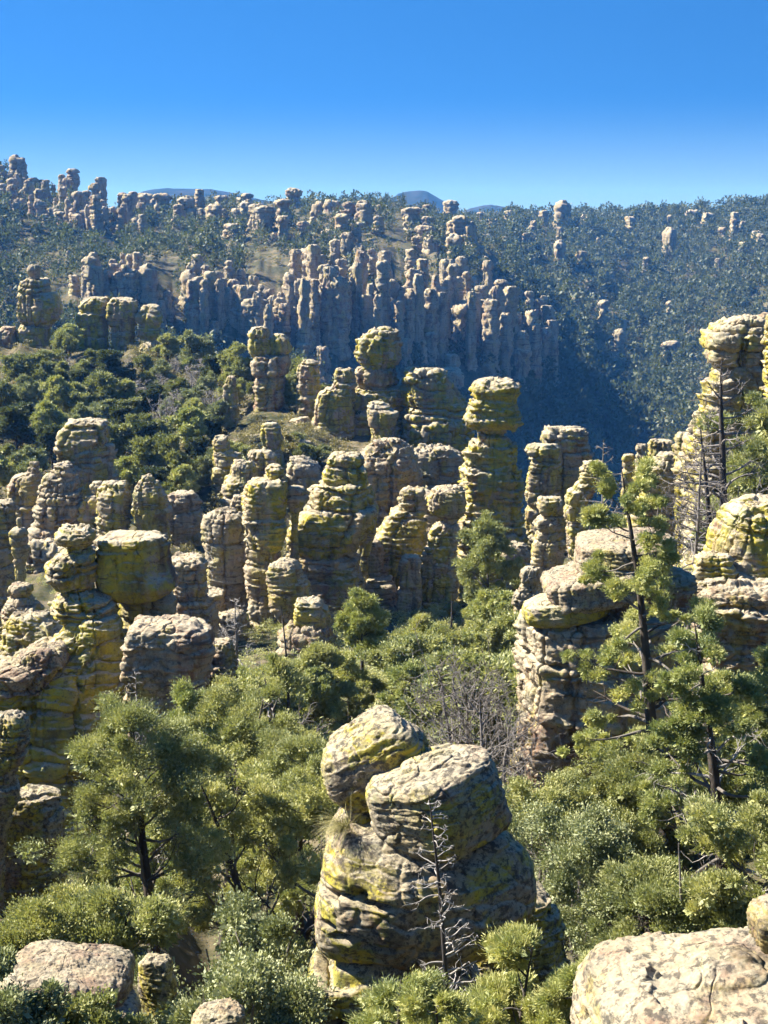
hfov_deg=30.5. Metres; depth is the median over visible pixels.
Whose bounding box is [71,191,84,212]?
rock pinnacle
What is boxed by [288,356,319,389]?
juniper tree
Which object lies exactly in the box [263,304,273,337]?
rock pinnacle
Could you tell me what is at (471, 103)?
sky
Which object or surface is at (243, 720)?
juniper tree
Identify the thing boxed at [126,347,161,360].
shrub
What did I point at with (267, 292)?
rock pinnacle
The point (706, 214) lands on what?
rock pinnacle
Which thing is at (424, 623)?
juniper tree
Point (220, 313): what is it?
rock pinnacle
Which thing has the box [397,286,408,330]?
rock pinnacle
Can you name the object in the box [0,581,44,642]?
hoodoo
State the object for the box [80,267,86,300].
rock pinnacle
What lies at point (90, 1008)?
oak shrub
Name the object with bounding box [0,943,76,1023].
manzanita shrub
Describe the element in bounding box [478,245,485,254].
rock pinnacle
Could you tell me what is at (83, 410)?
juniper tree
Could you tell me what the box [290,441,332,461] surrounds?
shrub
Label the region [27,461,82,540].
rock dome
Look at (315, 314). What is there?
rock pinnacle
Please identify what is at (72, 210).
rock pinnacle
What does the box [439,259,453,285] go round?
rock pinnacle
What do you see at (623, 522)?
juniper tree
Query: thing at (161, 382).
dead tree
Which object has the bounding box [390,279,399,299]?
rock pinnacle
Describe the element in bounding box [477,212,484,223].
rock pinnacle
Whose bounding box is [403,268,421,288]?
rock pinnacle
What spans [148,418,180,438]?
juniper tree
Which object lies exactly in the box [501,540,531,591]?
boulder
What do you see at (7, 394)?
juniper tree
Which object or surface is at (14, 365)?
juniper tree
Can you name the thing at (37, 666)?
rock ledge
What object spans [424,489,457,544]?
boulder
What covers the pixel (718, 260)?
rock pinnacle
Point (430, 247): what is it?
rock pinnacle
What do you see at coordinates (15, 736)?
rock pillar
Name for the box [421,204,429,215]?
rock pinnacle
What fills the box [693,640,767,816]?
pine tree
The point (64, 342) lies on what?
juniper tree
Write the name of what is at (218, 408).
juniper tree
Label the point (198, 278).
rock pinnacle
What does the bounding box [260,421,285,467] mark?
boulder
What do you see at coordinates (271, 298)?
rock pinnacle
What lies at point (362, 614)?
juniper tree
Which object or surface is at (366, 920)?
rock pillar
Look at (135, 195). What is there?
rock pinnacle
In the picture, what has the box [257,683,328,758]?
juniper tree
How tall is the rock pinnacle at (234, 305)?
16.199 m
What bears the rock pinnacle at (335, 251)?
on the ground
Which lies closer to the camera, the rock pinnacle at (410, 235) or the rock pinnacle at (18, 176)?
the rock pinnacle at (410, 235)
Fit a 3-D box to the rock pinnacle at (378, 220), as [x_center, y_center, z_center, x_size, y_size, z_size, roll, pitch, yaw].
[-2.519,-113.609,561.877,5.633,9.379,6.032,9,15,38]
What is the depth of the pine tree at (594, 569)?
29.79 m
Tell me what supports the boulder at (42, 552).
on the ground
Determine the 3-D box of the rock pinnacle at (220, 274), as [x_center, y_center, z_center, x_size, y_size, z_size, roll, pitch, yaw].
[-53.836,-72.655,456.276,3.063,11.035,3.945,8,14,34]
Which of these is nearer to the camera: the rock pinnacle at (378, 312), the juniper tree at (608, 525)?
the juniper tree at (608, 525)
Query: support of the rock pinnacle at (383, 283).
on the ground
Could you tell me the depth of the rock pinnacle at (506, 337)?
485.14 m
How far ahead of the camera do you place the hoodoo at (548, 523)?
91.54 m
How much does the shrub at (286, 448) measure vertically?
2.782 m
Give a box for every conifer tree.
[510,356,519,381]
[575,378,589,410]
[661,350,672,371]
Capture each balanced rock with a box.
[16,264,62,348]
[95,529,177,604]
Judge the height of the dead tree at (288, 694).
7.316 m
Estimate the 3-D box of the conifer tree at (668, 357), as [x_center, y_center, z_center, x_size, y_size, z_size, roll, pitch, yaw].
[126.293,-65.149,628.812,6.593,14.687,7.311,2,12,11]
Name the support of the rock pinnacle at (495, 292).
on the ground
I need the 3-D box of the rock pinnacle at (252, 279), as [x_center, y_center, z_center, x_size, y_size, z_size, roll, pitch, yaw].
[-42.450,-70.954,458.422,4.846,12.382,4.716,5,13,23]
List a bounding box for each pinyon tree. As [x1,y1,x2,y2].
[343,965,459,1023]
[389,981,494,1023]
[402,919,572,1023]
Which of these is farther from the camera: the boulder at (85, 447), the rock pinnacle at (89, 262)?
the rock pinnacle at (89, 262)
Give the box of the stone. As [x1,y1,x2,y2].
[343,809,371,823]
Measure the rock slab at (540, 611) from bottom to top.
1.044 m
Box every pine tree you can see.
[121,676,246,900]
[555,451,741,855]
[628,602,767,894]
[660,667,744,801]
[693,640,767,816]
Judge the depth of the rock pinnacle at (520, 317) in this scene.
515.90 m
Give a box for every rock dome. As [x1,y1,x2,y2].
[6,461,42,528]
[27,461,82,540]
[77,481,102,543]
[92,480,132,546]
[131,473,172,554]
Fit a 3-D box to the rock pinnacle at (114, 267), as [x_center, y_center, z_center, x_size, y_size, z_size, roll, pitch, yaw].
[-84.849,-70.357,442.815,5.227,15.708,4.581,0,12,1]
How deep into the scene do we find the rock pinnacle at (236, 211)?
627.32 m
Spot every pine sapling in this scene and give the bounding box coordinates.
[518,948,589,1023]
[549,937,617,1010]
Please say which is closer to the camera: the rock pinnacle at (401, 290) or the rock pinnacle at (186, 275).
the rock pinnacle at (186, 275)
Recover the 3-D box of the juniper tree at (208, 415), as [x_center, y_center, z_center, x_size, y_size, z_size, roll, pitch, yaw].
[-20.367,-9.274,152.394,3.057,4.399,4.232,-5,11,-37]
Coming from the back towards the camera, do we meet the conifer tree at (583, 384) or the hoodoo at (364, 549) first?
the conifer tree at (583, 384)
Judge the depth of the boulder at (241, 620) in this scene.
92.73 m
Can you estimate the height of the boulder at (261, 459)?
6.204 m
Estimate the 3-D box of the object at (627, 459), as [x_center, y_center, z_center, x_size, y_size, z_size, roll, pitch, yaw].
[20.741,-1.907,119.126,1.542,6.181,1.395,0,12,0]
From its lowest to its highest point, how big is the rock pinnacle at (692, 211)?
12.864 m
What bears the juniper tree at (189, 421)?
on the ground
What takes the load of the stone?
on the rock pillar at (366, 920)
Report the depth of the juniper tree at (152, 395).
170.17 m
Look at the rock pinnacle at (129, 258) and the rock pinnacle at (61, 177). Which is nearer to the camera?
the rock pinnacle at (129, 258)
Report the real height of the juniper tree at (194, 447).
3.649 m
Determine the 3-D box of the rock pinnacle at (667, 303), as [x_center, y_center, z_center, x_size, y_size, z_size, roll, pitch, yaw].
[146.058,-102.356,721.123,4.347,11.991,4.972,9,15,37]
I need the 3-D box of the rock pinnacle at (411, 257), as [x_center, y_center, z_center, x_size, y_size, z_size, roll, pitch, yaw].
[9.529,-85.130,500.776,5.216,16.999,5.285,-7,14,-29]
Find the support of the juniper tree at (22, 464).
on the ground
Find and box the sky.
[0,0,767,212]
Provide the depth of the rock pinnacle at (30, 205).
571.96 m
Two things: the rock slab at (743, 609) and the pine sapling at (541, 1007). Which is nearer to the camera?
the pine sapling at (541, 1007)
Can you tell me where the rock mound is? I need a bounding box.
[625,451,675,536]
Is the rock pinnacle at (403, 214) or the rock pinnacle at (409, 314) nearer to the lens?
the rock pinnacle at (409, 314)
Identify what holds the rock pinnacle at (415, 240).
on the ground
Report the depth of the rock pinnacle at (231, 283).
449.11 m
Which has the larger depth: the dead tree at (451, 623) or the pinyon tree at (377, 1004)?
the dead tree at (451, 623)
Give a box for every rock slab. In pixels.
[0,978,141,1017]
[3,939,135,1007]
[521,593,609,628]
[540,561,670,614]
[570,926,767,1023]
[573,526,677,576]
[690,573,767,703]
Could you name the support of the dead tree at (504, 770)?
on the ground
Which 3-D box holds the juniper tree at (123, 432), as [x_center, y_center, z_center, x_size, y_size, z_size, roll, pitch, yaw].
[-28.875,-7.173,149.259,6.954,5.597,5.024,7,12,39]
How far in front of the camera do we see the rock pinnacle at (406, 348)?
455.85 m
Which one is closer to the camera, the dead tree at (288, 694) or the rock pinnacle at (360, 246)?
the dead tree at (288, 694)
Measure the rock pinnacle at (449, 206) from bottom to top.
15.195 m
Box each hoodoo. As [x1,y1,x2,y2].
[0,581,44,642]
[8,517,29,581]
[44,523,120,627]
[200,506,247,612]
[222,375,238,428]
[247,326,291,413]
[287,485,309,561]
[295,359,320,419]
[311,367,356,439]
[353,326,404,439]
[357,484,376,580]
[360,437,422,538]
[366,401,398,442]
[420,484,466,616]
[456,376,529,602]
[511,565,539,613]
[530,495,565,592]
[563,460,607,560]
[671,312,767,570]
[759,314,767,433]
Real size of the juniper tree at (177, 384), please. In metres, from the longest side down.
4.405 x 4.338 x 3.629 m
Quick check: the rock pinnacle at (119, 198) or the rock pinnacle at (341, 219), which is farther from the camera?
the rock pinnacle at (119, 198)
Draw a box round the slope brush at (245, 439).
[0,337,417,580]
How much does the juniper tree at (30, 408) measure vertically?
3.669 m
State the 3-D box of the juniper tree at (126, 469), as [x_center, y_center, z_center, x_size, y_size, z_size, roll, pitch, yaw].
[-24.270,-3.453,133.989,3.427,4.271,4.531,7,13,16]
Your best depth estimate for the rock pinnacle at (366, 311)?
456.41 m
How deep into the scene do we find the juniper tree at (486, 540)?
79.97 m
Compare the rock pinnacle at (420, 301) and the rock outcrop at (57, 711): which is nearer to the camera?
the rock outcrop at (57, 711)
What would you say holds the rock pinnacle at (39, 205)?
on the ground
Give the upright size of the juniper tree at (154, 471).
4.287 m
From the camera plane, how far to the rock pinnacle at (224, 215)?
634.74 m
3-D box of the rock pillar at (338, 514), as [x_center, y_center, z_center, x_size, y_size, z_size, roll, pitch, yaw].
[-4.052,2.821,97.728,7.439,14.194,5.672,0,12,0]
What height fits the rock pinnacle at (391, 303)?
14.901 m
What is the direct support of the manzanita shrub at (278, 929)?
on the ground
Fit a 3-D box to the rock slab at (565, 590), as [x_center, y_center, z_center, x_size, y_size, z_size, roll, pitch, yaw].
[6.104,1.874,38.661,3.546,1.516,3.133,0,12,0]
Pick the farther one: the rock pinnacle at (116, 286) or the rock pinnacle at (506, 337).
the rock pinnacle at (506, 337)
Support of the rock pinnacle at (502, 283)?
on the ground
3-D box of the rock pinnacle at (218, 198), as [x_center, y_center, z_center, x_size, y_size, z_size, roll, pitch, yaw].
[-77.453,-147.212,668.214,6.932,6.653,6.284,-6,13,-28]
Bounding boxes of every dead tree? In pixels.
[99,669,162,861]
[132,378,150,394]
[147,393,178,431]
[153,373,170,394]
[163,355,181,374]
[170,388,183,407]
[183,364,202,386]
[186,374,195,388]
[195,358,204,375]
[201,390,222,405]
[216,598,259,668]
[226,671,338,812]
[280,606,298,721]
[387,617,533,784]
[397,796,484,996]
[412,658,561,804]
[448,594,454,629]
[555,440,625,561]
[606,425,746,572]
[653,356,767,564]
[661,445,733,629]
[678,842,683,912]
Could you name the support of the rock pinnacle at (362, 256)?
on the ground
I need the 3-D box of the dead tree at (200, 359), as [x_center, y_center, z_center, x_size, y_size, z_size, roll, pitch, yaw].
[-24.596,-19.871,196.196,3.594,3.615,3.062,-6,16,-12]
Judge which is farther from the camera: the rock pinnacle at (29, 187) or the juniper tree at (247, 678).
the rock pinnacle at (29, 187)
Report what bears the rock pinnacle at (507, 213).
on the ground
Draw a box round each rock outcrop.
[0,498,17,626]
[0,612,127,869]
[374,485,427,589]
[399,366,474,462]
[507,609,683,805]
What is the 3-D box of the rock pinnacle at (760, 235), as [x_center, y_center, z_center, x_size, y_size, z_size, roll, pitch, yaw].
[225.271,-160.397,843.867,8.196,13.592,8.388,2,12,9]
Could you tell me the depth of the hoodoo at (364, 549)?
100.23 m
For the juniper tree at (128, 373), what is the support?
on the ground
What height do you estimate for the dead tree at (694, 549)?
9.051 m
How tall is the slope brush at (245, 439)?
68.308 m
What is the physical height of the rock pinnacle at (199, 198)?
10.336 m
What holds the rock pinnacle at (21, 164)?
on the ground
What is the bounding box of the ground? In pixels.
[0,176,767,1012]
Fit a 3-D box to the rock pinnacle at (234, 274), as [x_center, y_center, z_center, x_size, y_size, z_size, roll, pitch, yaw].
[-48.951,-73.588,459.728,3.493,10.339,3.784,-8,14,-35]
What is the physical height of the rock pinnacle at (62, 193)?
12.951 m
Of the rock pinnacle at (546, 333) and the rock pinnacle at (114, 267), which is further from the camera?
the rock pinnacle at (546, 333)
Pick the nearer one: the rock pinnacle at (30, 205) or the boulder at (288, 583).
the boulder at (288, 583)
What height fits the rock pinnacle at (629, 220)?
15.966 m
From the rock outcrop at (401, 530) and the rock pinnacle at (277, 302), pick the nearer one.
the rock outcrop at (401, 530)
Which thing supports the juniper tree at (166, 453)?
on the ground
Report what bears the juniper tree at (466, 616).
on the ground
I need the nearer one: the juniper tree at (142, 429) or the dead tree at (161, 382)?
the juniper tree at (142, 429)
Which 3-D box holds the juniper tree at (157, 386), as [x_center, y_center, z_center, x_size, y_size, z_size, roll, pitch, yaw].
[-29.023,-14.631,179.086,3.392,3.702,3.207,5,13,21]
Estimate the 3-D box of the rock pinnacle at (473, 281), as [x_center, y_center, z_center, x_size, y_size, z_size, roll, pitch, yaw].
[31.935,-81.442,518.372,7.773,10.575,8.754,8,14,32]
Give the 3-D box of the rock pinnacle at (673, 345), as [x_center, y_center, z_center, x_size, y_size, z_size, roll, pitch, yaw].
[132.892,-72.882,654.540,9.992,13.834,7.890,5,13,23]
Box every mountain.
[141,188,268,206]
[393,190,457,213]
[463,205,553,218]
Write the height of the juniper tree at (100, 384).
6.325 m
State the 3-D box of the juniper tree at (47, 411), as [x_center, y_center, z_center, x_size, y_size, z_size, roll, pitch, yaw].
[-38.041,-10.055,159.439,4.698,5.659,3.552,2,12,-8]
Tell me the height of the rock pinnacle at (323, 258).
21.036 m
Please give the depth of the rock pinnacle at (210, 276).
446.37 m
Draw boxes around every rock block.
[172,551,221,637]
[524,442,561,547]
[540,425,593,548]
[607,566,697,627]
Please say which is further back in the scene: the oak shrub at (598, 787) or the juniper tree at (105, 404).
the juniper tree at (105, 404)
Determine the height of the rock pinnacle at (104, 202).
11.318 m
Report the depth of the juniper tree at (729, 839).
21.47 m
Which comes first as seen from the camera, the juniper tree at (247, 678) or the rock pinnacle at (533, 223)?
the juniper tree at (247, 678)
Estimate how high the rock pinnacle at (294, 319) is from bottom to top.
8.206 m
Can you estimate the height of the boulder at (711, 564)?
5.701 m
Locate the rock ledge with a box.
[0,639,69,698]
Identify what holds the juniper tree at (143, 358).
on the ground
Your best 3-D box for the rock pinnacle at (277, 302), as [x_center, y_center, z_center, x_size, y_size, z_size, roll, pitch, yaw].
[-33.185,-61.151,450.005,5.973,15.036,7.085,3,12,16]
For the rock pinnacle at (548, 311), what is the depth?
583.74 m
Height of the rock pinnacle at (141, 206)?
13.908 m
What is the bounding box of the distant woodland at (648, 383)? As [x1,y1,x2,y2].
[0,159,767,533]
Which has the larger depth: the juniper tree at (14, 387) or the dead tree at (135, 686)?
the juniper tree at (14, 387)
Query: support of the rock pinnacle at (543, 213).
on the ground
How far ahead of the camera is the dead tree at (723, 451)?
52.72 m
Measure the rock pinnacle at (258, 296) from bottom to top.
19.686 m
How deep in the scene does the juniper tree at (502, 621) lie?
55.14 m
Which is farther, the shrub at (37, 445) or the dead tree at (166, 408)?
the dead tree at (166, 408)
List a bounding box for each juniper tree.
[0,351,53,381]
[0,380,21,407]
[0,401,37,450]
[0,442,16,458]
[0,450,17,489]
[0,452,42,486]
[7,687,244,985]
[11,384,17,401]
[13,373,46,409]
[14,444,50,470]
[19,401,34,425]
[28,399,64,431]
[29,360,53,390]
[34,348,60,362]
[35,424,62,469]
[37,380,65,399]
[38,374,73,412]
[48,359,72,383]
[49,331,80,363]
[50,322,83,354]
[60,413,80,424]
[61,415,70,426]
[62,381,99,414]
[68,369,88,390]
[69,401,104,418]
[70,358,92,373]
[81,348,100,370]
[82,370,124,400]
[89,348,136,378]
[89,398,113,419]
[101,418,134,461]
[104,396,142,418]
[108,404,130,424]
[110,377,137,399]
[114,455,139,486]
[117,367,136,381]
[123,418,157,452]
[124,411,152,423]
[127,430,193,483]
[132,465,170,490]
[133,353,153,375]
[135,370,153,392]
[136,388,160,413]
[140,651,326,955]
[146,382,164,404]
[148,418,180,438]
[149,332,183,362]
[149,358,176,384]
[157,736,337,978]
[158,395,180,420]
[159,480,180,497]
[161,377,192,399]
[166,405,212,443]
[167,463,199,491]
[175,383,208,408]
[176,328,216,364]
[180,357,197,373]
[181,406,211,437]
[182,397,207,410]
[182,436,209,459]
[185,458,210,492]
[194,447,213,485]
[196,370,218,394]
[198,353,220,376]
[204,415,230,440]
[206,399,234,428]
[213,371,246,401]
[216,341,254,380]
[219,726,339,944]
[228,439,239,451]
[236,377,246,404]
[237,367,255,381]
[237,669,267,695]
[238,665,257,674]
[244,381,254,399]
[251,664,267,677]
[253,663,266,671]
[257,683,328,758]
[282,378,292,404]
[285,373,295,388]
[286,389,297,409]
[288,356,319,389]
[290,639,360,723]
[290,665,341,741]
[304,663,347,724]
[332,584,392,690]
[332,650,374,722]
[353,631,452,700]
[374,658,436,728]
[390,627,403,635]
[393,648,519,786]
[401,612,435,636]
[414,645,475,705]
[415,619,470,653]
[451,510,527,617]
[458,587,513,644]
[458,598,474,642]
[460,607,519,702]
[476,649,494,705]
[571,732,700,870]
[574,847,728,950]
[590,516,624,529]
[613,517,627,528]
[673,787,767,930]
[680,390,767,553]
[683,741,767,803]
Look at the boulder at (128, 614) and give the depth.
49.01 m
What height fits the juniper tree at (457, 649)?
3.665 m
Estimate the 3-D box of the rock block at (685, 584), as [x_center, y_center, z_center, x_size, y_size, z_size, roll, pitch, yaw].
[7.362,2.392,39.285,2.690,1.821,2.454,0,12,0]
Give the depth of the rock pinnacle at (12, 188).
581.98 m
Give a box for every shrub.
[0,879,124,956]
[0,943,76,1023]
[2,877,193,969]
[31,442,53,461]
[33,983,152,1023]
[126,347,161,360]
[133,884,313,1013]
[141,941,307,1023]
[147,411,165,422]
[148,943,339,1023]
[200,439,250,460]
[260,432,299,443]
[261,439,297,459]
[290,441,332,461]
[291,432,307,440]
[498,752,621,860]
[502,770,644,933]
[502,785,653,964]
[559,856,655,962]
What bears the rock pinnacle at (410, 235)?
on the ground
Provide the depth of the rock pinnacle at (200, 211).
633.01 m
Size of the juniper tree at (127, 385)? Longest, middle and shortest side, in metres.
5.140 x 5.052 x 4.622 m
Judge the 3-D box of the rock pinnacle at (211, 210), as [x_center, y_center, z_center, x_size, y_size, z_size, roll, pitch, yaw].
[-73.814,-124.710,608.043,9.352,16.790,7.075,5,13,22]
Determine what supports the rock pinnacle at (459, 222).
on the ground
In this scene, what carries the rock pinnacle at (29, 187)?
on the ground
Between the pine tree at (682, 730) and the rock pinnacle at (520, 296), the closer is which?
the pine tree at (682, 730)
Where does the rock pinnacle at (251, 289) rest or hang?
on the ground
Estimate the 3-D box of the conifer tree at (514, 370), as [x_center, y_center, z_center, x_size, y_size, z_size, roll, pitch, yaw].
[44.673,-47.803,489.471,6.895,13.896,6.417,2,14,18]
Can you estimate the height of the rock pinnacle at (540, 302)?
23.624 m
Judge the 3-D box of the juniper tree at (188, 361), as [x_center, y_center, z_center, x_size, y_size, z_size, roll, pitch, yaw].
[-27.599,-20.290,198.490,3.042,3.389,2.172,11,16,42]
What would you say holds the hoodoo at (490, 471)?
on the ground
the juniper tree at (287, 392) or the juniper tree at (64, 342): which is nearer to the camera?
the juniper tree at (287, 392)
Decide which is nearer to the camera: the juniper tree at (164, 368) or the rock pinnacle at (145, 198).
the juniper tree at (164, 368)
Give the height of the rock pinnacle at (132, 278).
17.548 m
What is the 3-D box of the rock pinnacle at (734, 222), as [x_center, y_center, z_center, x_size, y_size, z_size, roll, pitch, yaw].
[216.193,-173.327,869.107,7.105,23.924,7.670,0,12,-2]
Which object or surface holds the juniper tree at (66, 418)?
on the ground
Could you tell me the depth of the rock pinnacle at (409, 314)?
461.91 m
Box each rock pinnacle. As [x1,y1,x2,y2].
[0,165,5,179]
[0,183,6,197]
[5,172,13,178]
[6,178,18,187]
[6,184,17,209]
[8,154,19,173]
[12,202,18,221]
[13,173,23,190]
[14,198,25,219]
[15,157,28,178]
[23,180,34,203]
[27,177,38,184]
[27,194,35,217]
[33,188,43,200]
[33,200,46,224]
[41,180,51,206]
[41,214,49,224]
[49,208,59,225]
[51,184,55,200]
[53,197,57,207]
[53,211,65,228]
[57,174,64,190]
[57,186,66,209]
[62,178,73,203]
[63,199,72,221]
[66,168,80,190]
[68,208,76,223]
[68,274,80,295]
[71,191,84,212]
[71,213,83,232]
[77,210,84,226]
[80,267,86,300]
[81,196,87,207]
[81,256,97,300]
[82,190,90,201]
[84,204,90,229]
[87,252,100,266]
[88,183,100,194]
[88,195,101,230]
[91,266,103,296]
[94,177,107,206]
[97,209,104,233]
[100,199,106,205]
[101,206,111,233]
[103,269,113,300]
[107,263,120,282]
[108,207,117,232]
[108,259,116,264]
[108,271,123,297]
[114,207,127,233]
[117,192,125,207]
[119,252,125,265]
[119,264,129,296]
[120,194,134,224]
[123,268,139,308]
[125,254,132,268]
[128,191,137,216]
[132,252,141,269]
[133,220,149,233]
[136,202,145,213]
[137,193,152,208]
[138,214,146,236]
[138,263,159,306]
[150,199,155,208]
[152,193,171,223]
[157,300,166,332]
[163,291,174,321]
[171,204,186,229]
[176,195,196,219]
[178,269,196,314]
[184,279,199,337]
[186,263,195,271]
[191,254,202,275]
[192,276,203,297]
[194,189,205,207]
[197,208,205,220]
[199,279,210,328]
[199,290,208,339]
[201,265,210,276]
[203,271,216,324]
[205,204,222,233]
[209,320,219,342]
[214,195,227,205]
[214,279,226,329]
[216,271,223,278]
[221,278,227,287]
[222,208,227,217]
[222,223,243,240]
[222,230,227,242]
[223,260,233,281]
[224,287,233,324]
[227,279,239,287]
[230,271,237,279]
[230,284,238,330]
[231,208,241,218]
[236,269,245,284]
[237,285,248,336]
[239,199,253,222]
[241,193,253,201]
[241,297,264,342]
[246,203,262,230]
[247,275,258,287]
[247,285,257,297]
[253,291,263,326]
[254,205,276,232]
[258,284,264,290]
[263,288,273,299]
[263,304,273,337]
[267,232,277,242]
[267,295,276,306]
[272,297,285,333]
[273,199,293,227]
[276,215,289,242]
[277,292,285,299]
[277,303,290,340]
[282,272,295,321]
[285,187,303,208]
[288,249,302,278]
[290,299,295,319]
[290,306,298,327]
[293,278,301,328]
[295,319,315,352]
[296,221,309,240]
[296,343,310,358]
[297,278,310,355]
[301,252,306,279]
[305,244,321,290]
[307,220,315,231]
[309,201,323,221]
[309,278,321,346]
[316,346,331,383]
[317,264,329,332]
[320,266,337,347]
[321,229,333,241]
[321,254,325,264]
[322,199,341,222]
[328,276,351,360]
[329,239,340,265]
[331,265,339,273]
[334,213,348,237]
[335,259,347,277]
[340,201,355,223]
[340,232,354,272]
[350,222,362,242]
[350,261,362,346]
[353,243,364,256]
[354,202,373,232]
[354,250,368,293]
[358,294,373,336]
[366,283,373,296]
[367,249,377,288]
[370,216,384,235]
[373,294,383,328]
[374,260,391,326]
[375,204,381,215]
[377,250,392,275]
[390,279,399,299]
[390,297,395,327]
[392,300,405,339]
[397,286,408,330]
[401,208,407,219]
[401,338,413,369]
[403,207,423,229]
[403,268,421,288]
[404,228,413,240]
[404,249,417,274]
[404,288,415,341]
[404,299,414,355]
[411,235,423,249]
[413,273,425,357]
[415,225,435,236]
[416,258,429,290]
[420,216,435,234]
[420,340,427,367]
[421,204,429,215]
[421,235,440,254]
[423,288,439,362]
[425,331,437,367]
[431,275,439,293]
[433,286,449,353]
[437,292,447,360]
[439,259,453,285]
[442,366,463,394]
[443,200,459,217]
[443,279,452,338]
[444,353,460,367]
[445,233,463,262]
[445,263,459,316]
[446,220,453,236]
[450,317,455,339]
[451,215,468,234]
[451,303,466,354]
[455,256,469,276]
[457,276,463,300]
[458,332,463,357]
[459,221,478,245]
[459,299,484,341]
[461,271,471,299]
[464,244,478,259]
[464,291,477,370]
[470,277,477,290]
[474,285,488,299]
[476,292,481,351]
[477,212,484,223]
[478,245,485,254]
[480,298,500,376]
[481,260,493,291]
[487,285,503,365]
[494,279,509,289]
[498,293,506,363]
[498,312,513,377]
[502,286,520,334]
[504,210,513,218]
[512,281,522,302]
[512,331,531,406]
[517,312,524,330]
[522,233,529,252]
[522,309,541,343]
[524,291,534,309]
[528,220,537,239]
[529,323,542,407]
[534,298,545,322]
[538,210,548,226]
[540,295,547,304]
[540,305,555,327]
[541,327,551,378]
[545,320,558,347]
[550,338,559,386]
[552,200,571,234]
[553,239,566,268]
[556,227,563,240]
[575,251,588,272]
[583,279,593,293]
[597,300,610,326]
[611,328,625,358]
[620,320,627,331]
[624,216,637,230]
[642,257,648,275]
[660,340,680,358]
[661,227,676,260]
[665,301,671,319]
[685,209,700,223]
[700,212,715,227]
[714,258,720,278]
[718,227,727,240]
[729,212,739,240]
[739,221,747,229]
[756,233,766,246]
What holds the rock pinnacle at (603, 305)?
on the ground
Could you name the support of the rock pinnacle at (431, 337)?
on the ground
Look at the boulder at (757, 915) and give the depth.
10.37 m
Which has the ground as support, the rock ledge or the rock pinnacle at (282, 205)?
the rock pinnacle at (282, 205)
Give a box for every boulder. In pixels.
[0,326,16,348]
[0,608,62,659]
[25,537,96,573]
[53,417,121,500]
[75,296,109,350]
[106,297,138,351]
[117,592,176,630]
[120,614,215,864]
[134,304,162,347]
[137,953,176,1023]
[138,342,154,352]
[168,490,202,546]
[191,997,245,1023]
[205,637,238,791]
[207,586,225,612]
[211,434,241,496]
[218,459,257,506]
[218,607,247,641]
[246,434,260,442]
[247,449,277,476]
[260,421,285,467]
[264,463,288,507]
[265,557,312,625]
[275,595,339,663]
[286,455,321,508]
[289,416,311,423]
[299,439,312,445]
[316,566,359,627]
[321,705,428,813]
[364,575,397,615]
[365,743,512,863]
[368,539,386,577]
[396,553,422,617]
[414,443,463,489]
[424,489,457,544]
[476,881,570,1023]
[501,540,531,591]
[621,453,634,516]
[635,443,647,467]
[647,438,673,457]
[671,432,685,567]
[690,550,739,694]
[703,493,767,577]
[746,894,767,953]
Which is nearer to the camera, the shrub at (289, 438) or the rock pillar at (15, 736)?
the rock pillar at (15, 736)
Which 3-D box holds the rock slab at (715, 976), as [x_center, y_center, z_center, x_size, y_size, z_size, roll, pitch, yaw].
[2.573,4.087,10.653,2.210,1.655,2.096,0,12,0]
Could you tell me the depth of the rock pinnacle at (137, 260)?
440.64 m
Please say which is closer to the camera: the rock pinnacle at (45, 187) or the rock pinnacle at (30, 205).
the rock pinnacle at (30, 205)
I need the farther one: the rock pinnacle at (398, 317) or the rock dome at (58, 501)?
the rock pinnacle at (398, 317)
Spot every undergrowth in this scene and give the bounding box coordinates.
[25,511,691,896]
[534,800,749,965]
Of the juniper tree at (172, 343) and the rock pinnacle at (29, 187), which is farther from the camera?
the rock pinnacle at (29, 187)
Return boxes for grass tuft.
[309,792,357,850]
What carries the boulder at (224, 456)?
on the ground
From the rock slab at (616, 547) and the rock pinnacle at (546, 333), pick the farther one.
the rock pinnacle at (546, 333)
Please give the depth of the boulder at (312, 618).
85.27 m
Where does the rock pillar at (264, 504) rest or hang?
on the ground
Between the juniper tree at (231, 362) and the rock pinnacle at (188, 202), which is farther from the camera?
the rock pinnacle at (188, 202)
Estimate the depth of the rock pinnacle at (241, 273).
458.83 m
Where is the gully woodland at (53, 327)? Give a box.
[0,300,76,344]
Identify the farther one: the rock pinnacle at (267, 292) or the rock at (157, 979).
the rock pinnacle at (267, 292)
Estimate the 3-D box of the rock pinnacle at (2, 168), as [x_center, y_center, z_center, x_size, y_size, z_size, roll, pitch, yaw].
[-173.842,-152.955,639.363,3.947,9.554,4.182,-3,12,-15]
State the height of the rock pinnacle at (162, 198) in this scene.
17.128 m
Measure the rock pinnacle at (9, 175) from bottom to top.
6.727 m
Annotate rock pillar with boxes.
[0,709,30,916]
[4,784,67,917]
[230,494,247,613]
[241,464,289,635]
[283,451,378,623]
[307,807,536,1023]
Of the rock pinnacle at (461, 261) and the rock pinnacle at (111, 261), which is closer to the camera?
the rock pinnacle at (111, 261)
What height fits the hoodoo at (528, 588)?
5.797 m
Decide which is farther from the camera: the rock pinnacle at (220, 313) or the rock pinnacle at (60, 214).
the rock pinnacle at (60, 214)
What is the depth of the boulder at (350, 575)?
95.89 m
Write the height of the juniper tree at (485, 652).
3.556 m
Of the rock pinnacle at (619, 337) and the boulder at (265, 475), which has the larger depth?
the rock pinnacle at (619, 337)
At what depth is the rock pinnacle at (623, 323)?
696.56 m

